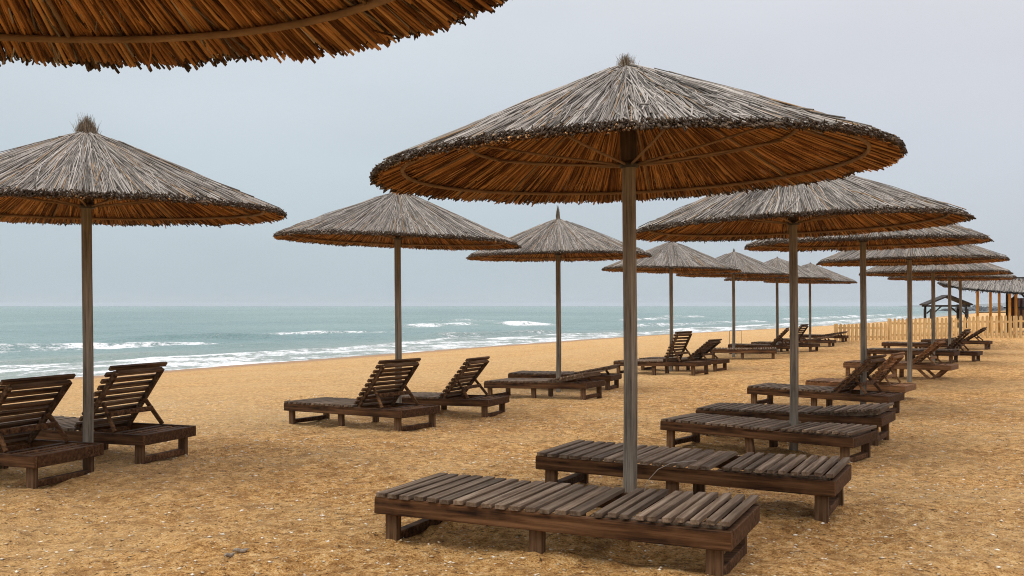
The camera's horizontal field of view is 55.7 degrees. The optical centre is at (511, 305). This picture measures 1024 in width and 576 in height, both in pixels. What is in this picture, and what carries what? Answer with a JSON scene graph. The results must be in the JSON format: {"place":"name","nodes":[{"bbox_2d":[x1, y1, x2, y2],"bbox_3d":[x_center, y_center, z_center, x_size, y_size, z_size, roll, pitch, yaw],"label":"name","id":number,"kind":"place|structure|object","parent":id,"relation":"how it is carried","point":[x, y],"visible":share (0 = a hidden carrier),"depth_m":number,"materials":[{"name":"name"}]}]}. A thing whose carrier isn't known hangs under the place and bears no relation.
{"place":"outdoors","nodes":[
{"label":"outdoors","id":0,"kind":"place"},
{"bbox_2d":[0,306,1005,380],"bbox_3d":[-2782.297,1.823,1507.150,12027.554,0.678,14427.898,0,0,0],"label":"sea","id":1,"kind":"structure","parent":0,"point":[36,341],"depth_m":84.84,"materials":[{"name":"liquid"}]},
{"bbox_2d":[938,305,1005,310],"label":"breakwater","id":2,"kind":"object","parent":1,"relation":"in","point":[981,308],"visible":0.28,"depth_m":359.22,"materials":[{"name":"grey stone"}]},
{"bbox_2d":[0,311,1023,575],"bbox_3d":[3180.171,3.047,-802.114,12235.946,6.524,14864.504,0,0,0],"label":"sand beach","id":3,"kind":"structure","parent":0,"point":[992,373],"depth_m":7.76,"materials":[{"name":"beige sand"}]},
{"bbox_2d":[0,373,103,488],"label":"sun lounger","id":4,"kind":"object","parent":3,"relation":"on","point":[21,447],"visible":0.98,"depth_m":7.58,"materials":[{"name":"brown wood"}]},
{"bbox_2d":[0,362,195,463],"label":"sun lounger","id":5,"kind":"object","parent":3,"relation":"on","point":[122,430],"visible":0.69,"depth_m":8.62,"materials":[{"name":"brown wood"}]},
{"bbox_2d":[0,112,286,467],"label":"beach umbrella","id":6,"kind":"object","parent":3,"relation":"on","point":[85,175],"visible":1,"depth_m":7.57,"materials":[{"name":"grey plant"}]},
{"bbox_2d":[224,552,234,556],"bbox_3d":[-1.456,1.288,4.997,0.023,0.031,0.068,0,0,38],"label":"shell","id":7,"kind":"object","parent":3,"relation":"on","point":[229,554],"visible":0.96,"depth_m":4.99},
{"bbox_2d":[232,548,248,552],"bbox_3d":[-1.431,1.293,5.111,0.087,0.031,0.023,0,0,-23],"label":"driftwood","id":8,"kind":"object","parent":3,"relation":"on","point":[238,550],"visible":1,"depth_m":5.10,"materials":[{"name":"beige wood"}]},
{"bbox_2d":[0,0,507,73],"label":"beach umbrella","id":9,"kind":"object","parent":3,"relation":"on","point":[91,35],"visible":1,"depth_m":3.01,"materials":[{"name":"brown plant"}]},
{"bbox_2d":[284,358,440,430],"bbox_3d":[-1.832,1.102,11.697,1.956,0.934,0.732,-1,-1,36],"label":"sun lounger","id":10,"kind":"object","parent":3,"relation":"on","point":[365,404],"visible":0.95,"depth_m":11.41,"materials":[{"name":"brown wood"}]},
{"bbox_2d":[273,192,521,402],"bbox_3d":[-1.461,0.276,12.495,3.180,3.526,3.172,0,0,0],"label":"beach umbrella","id":11,"kind":"object","parent":3,"relation":"on","point":[397,222],"visible":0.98,"depth_m":11.85,"materials":[{"name":"grey plant"}]},
{"bbox_2d":[368,356,508,416],"bbox_3d":[-1.067,1.189,13.638,1.955,0.930,0.726,-1,0,24],"label":"sun lounger","id":12,"kind":"object","parent":3,"relation":"on","point":[460,397],"visible":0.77,"depth_m":13.33,"materials":[{"name":"brown wood"}]},
{"bbox_2d":[0,388,1023,575],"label":"shell fragments","id":13,"kind":"object","parent":3,"relation":"on","point":[299,519],"visible":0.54,"depth_m":7.76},
{"bbox_2d":[1,414,1023,575],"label":"straw litter","id":14,"kind":"object","parent":3,"relation":"on","point":[497,475],"visible":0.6,"depth_m":6.79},
{"bbox_2d":[484,370,604,399],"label":"sun lounger","id":15,"kind":"object","parent":3,"relation":"on","point":[564,382],"visible":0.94,"depth_m":15.10,"materials":[{"name":"brown wood"}]},
{"bbox_2d":[466,206,651,391],"bbox_3d":[0.799,0.150,16.599,3.176,3.774,3.179,0,0,0],"label":"beach umbrella","id":16,"kind":"object","parent":3,"relation":"on","point":[558,240],"visible":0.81,"depth_m":16.00,"materials":[{"name":"grey plant"}]},
{"bbox_2d":[508,364,621,389],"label":"sun lounger","id":17,"kind":"object","parent":3,"relation":"on","point":[607,377],"visible":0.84,"depth_m":17.40,"materials":[{"name":"brown wood"}]},
{"bbox_2d":[374,472,759,575],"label":"sun lounger","id":18,"kind":"object","parent":3,"relation":"on","point":[675,518],"visible":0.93,"depth_m":4.98,"materials":[{"name":"brown wood"}]},
{"bbox_2d":[369,54,907,516],"bbox_3d":[0.721,0.151,5.934,3.180,3.410,3.189,0,0,0],"label":"beach umbrella","id":19,"kind":"object","parent":3,"relation":"on","point":[626,132],"visible":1,"depth_m":5.92,"materials":[{"name":"plant"}]},
{"bbox_2d":[613,331,710,375],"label":"sun lounger","id":20,"kind":"object","parent":3,"relation":"on","point":[667,362],"visible":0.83,"depth_m":20.12,"materials":[{"name":"brown wood"}]},
{"bbox_2d":[601,241,741,370],"bbox_3d":[3.631,0.258,22.095,3.170,3.547,3.178,0,0,0],"label":"beach umbrella","id":21,"kind":"object","parent":3,"relation":"on","point":[671,258],"visible":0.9,"depth_m":21.42,"materials":[{"name":"grey wood"}]},
{"bbox_2d":[639,339,729,371],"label":"sun lounger","id":22,"kind":"object","parent":3,"relation":"on","point":[705,348],"visible":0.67,"depth_m":21.87,"materials":[{"name":"brown wood"}]},
{"bbox_2d":[536,439,851,522],"bbox_3d":[1.188,1.194,6.449,1.956,0.425,0.732,0,0,27],"label":"sun lounger","id":23,"kind":"object","parent":3,"relation":"on","point":[823,480],"visible":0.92,"depth_m":6.21,"materials":[{"name":"brown wood"}]},
{"bbox_2d":[645,460,696,488],"bbox_3d":[1.008,1.130,6.170,0.368,0.278,0.072,0,0,-7],"label":"cord","id":24,"kind":"object","parent":23,"relation":"on","point":[664,466],"visible":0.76,"depth_m":6.17,"materials":[{"name":"grey"}]},
{"bbox_2d":[676,249,788,356],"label":"beach umbrella","id":25,"kind":"object","parent":3,"relation":"on","point":[749,267],"visible":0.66,"depth_m":26.36,"materials":[{"name":"grey plant"}]},
{"bbox_2d":[711,347,776,359],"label":"sun lounger","id":26,"kind":"object","parent":3,"relation":"on","point":[768,350],"visible":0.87,"depth_m":25.55,"materials":[{"name":"brown wood"}]},
{"bbox_2d":[728,327,789,353],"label":"sun lounger","id":27,"kind":"object","parent":3,"relation":"on","point":[773,343],"visible":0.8,"depth_m":28.46,"materials":[{"name":"brown wood"}]},
{"bbox_2d":[660,413,877,462],"bbox_3d":[2.487,1.344,9.517,1.955,0.425,0.726,0,0,38],"label":"sun lounger","id":28,"kind":"object","parent":3,"relation":"on","point":[845,438],"visible":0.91,"depth_m":9.26,"materials":[{"name":"brown wood"}]},
{"bbox_2d":[724,256,831,351],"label":"beach umbrella","id":29,"kind":"object","parent":3,"relation":"on","point":[805,274],"visible":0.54,"depth_m":29.37,"materials":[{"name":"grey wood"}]},
{"bbox_2d":[751,324,819,351],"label":"sun lounger","id":30,"kind":"object","parent":3,"relation":"on","point":[808,344],"visible":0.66,"depth_m":29.78,"materials":[{"name":"brown wood"}]},
{"bbox_2d":[696,402,895,445],"bbox_3d":[3.025,1.270,10.406,1.954,0.467,0.731,-1,-1,32],"label":"sun lounger","id":31,"kind":"object","parent":3,"relation":"on","point":[879,415],"visible":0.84,"depth_m":10.09,"materials":[{"name":"brown wood"}]},
{"bbox_2d":[774,335,835,346],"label":"sun lounger","id":32,"kind":"object","parent":3,"relation":"on","point":[819,340],"visible":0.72,"depth_m":32.70,"materials":[{"name":"brown wood"}]},
{"bbox_2d":[636,174,975,450],"bbox_3d":[2.754,0.255,9.467,3.179,3.496,3.174,0,0,0],"label":"beach umbrella","id":33,"kind":"object","parent":3,"relation":"on","point":[851,204],"visible":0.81,"depth_m":8.94,"materials":[{"name":"plant"}]},
{"bbox_2d":[763,262,856,338],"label":"beach umbrella","id":34,"kind":"object","parent":3,"relation":"on","point":[836,278],"visible":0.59,"depth_m":33.70,"materials":[{"name":"grey plant"}]},
{"bbox_2d":[789,331,848,341],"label":"sun lounger","id":35,"kind":"object","parent":3,"relation":"on","point":[841,336],"visible":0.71,"depth_m":34.86,"materials":[{"name":"brown wood"}]},
{"bbox_2d":[747,354,904,412],"bbox_3d":[4.309,1.100,13.379,1.956,0.889,0.732,1,0,38],"label":"sun lounger","id":36,"kind":"object","parent":3,"relation":"on","point":[844,391],"visible":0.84,"depth_m":13.13,"materials":[{"name":"brown wood"}]},
{"bbox_2d":[805,352,915,392],"bbox_3d":[5.509,1.162,15.328,1.526,0.870,0.726,0,0,36],"label":"sun lounger","id":37,"kind":"object","parent":3,"relation":"on","point":[893,360],"visible":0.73,"depth_m":15.10,"materials":[{"name":"brown wood"}]},
{"bbox_2d":[834,322,886,340],"bbox_3d":[12.877,1.131,35.819,1.882,1.032,0.142,0,0,29],"label":"picket fence","id":38,"kind":"object","parent":3,"relation":"on","point":[856,328],"visible":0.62,"depth_m":35.76,"materials":[{"name":"brown wood"}]},
{"bbox_2d":[744,224,993,404],"bbox_3d":[4.791,0.221,13.200,3.174,3.579,3.182,0,0,0],"label":"beach umbrella","id":39,"kind":"object","parent":3,"relation":"on","point":[951,235],"visible":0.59,"depth_m":13.16,"materials":[{"name":"plant"}]},
{"bbox_2d":[843,338,958,378],"bbox_3d":[7.450,1.056,18.603,1.956,0.862,0.726,-1,0,35],"label":"sun lounger","id":40,"kind":"object","parent":3,"relation":"on","point":[919,366],"visible":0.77,"depth_m":18.25,"materials":[{"name":"brown wood"}]},
{"bbox_2d":[816,244,1009,381],"bbox_3d":[7.061,0.208,17.197,3.174,3.443,3.158,0,0,0],"label":"beach umbrella","id":41,"kind":"object","parent":3,"relation":"on","point":[953,255],"visible":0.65,"depth_m":16.75,"materials":[{"name":"plant"}]},
{"bbox_2d":[867,348,959,363],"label":"sun lounger","id":42,"kind":"object","parent":3,"relation":"on","point":[951,353],"visible":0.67,"depth_m":22.19,"materials":[{"name":"brown wood"}]},
{"bbox_2d":[888,317,947,339],"bbox_3d":[14.598,0.919,34.880,2.025,1.009,0.142,0,0,29],"label":"picket fence","id":43,"kind":"object","parent":3,"relation":"on","point":[915,334],"visible":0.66,"depth_m":34.83,"materials":[{"name":"brown wood"}]},
{"bbox_2d":[881,337,957,348],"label":"sun lounger","id":44,"kind":"object","parent":3,"relation":"on","point":[887,344],"visible":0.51,"depth_m":28.12,"materials":[{"name":"brown wood"}]},
{"bbox_2d":[859,263,1013,362],"bbox_3d":[9.441,0.204,21.688,3.160,3.307,3.178,0,0,0],"label":"beach umbrella","id":45,"kind":"object","parent":3,"relation":"on","point":[964,270],"visible":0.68,"depth_m":21.11,"materials":[{"name":"plant"}]},
{"bbox_2d":[919,295,972,327],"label":"gazebo","id":46,"kind":"object","parent":3,"relation":"on","point":[965,304],"visible":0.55,"depth_m":59.16,"materials":[{"name":"brown wood"}]},
{"bbox_2d":[912,329,982,361],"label":"sun lounger","id":47,"kind":"object","parent":3,"relation":"on","point":[975,355],"visible":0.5,"depth_m":22.85,"materials":[{"name":"brown wood"}]},
{"bbox_2d":[887,274,1014,345],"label":"beach umbrella","id":48,"kind":"object","parent":3,"relation":"on","point":[949,279],"visible":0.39,"depth_m":26.37,"materials":[{"name":"grey plant"}]},
{"bbox_2d":[921,327,992,349],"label":"sun lounger","id":49,"kind":"object","parent":3,"relation":"on","point":[966,340],"visible":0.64,"depth_m":29.76,"materials":[{"name":"brown wood"}]},
{"bbox_2d":[937,278,1023,332],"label":"thatched shelter","id":50,"kind":"object","parent":3,"relation":"on","point":[1010,287],"visible":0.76,"depth_m":44.01,"materials":[{"name":"grey wood"}]},
{"bbox_2d":[951,315,1012,338],"bbox_3d":[16.382,0.835,33.907,2.025,1.009,0.142,0,0,29],"label":"picket fence","id":51,"kind":"object","parent":3,"relation":"on","point":[987,322],"visible":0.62,"depth_m":33.73,"materials":[{"name":"brown wood"}]},
{"bbox_2d":[959,274,1016,348],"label":"beach umbrella","id":52,"kind":"object","parent":3,"relation":"on","point":[960,305],"depth_m":30.16,"materials":[{"name":"grey wood"}]},
{"bbox_2d":[1004,277,1023,331],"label":"bar hut","id":53,"kind":"object","parent":3,"relation":"on","point":[1020,306],"visible":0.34,"depth_m":48.53,"materials":[{"name":"brown wood"}]},
{"bbox_2d":[1013,316,1023,337],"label":"picket fence","id":54,"kind":"object","parent":3,"relation":"on","point":[1015,326],"visible":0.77,"depth_m":33.29,"materials":[{"name":"brown wood"}]},
{"bbox_2d":[0,0,1023,305],"label":"sky","id":55,"kind":"structure","parent":0,"point":[945,78],"materials":[{"name":"grey"}]},
{"bbox_2d":[971,303,1005,305],"bbox_3d":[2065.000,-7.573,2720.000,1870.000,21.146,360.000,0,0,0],"label":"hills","id":56,"kind":"structure","parent":0,"point":[996,304],"depth_m":2630.27,"materials":[{"name":"grey"}]}
]}

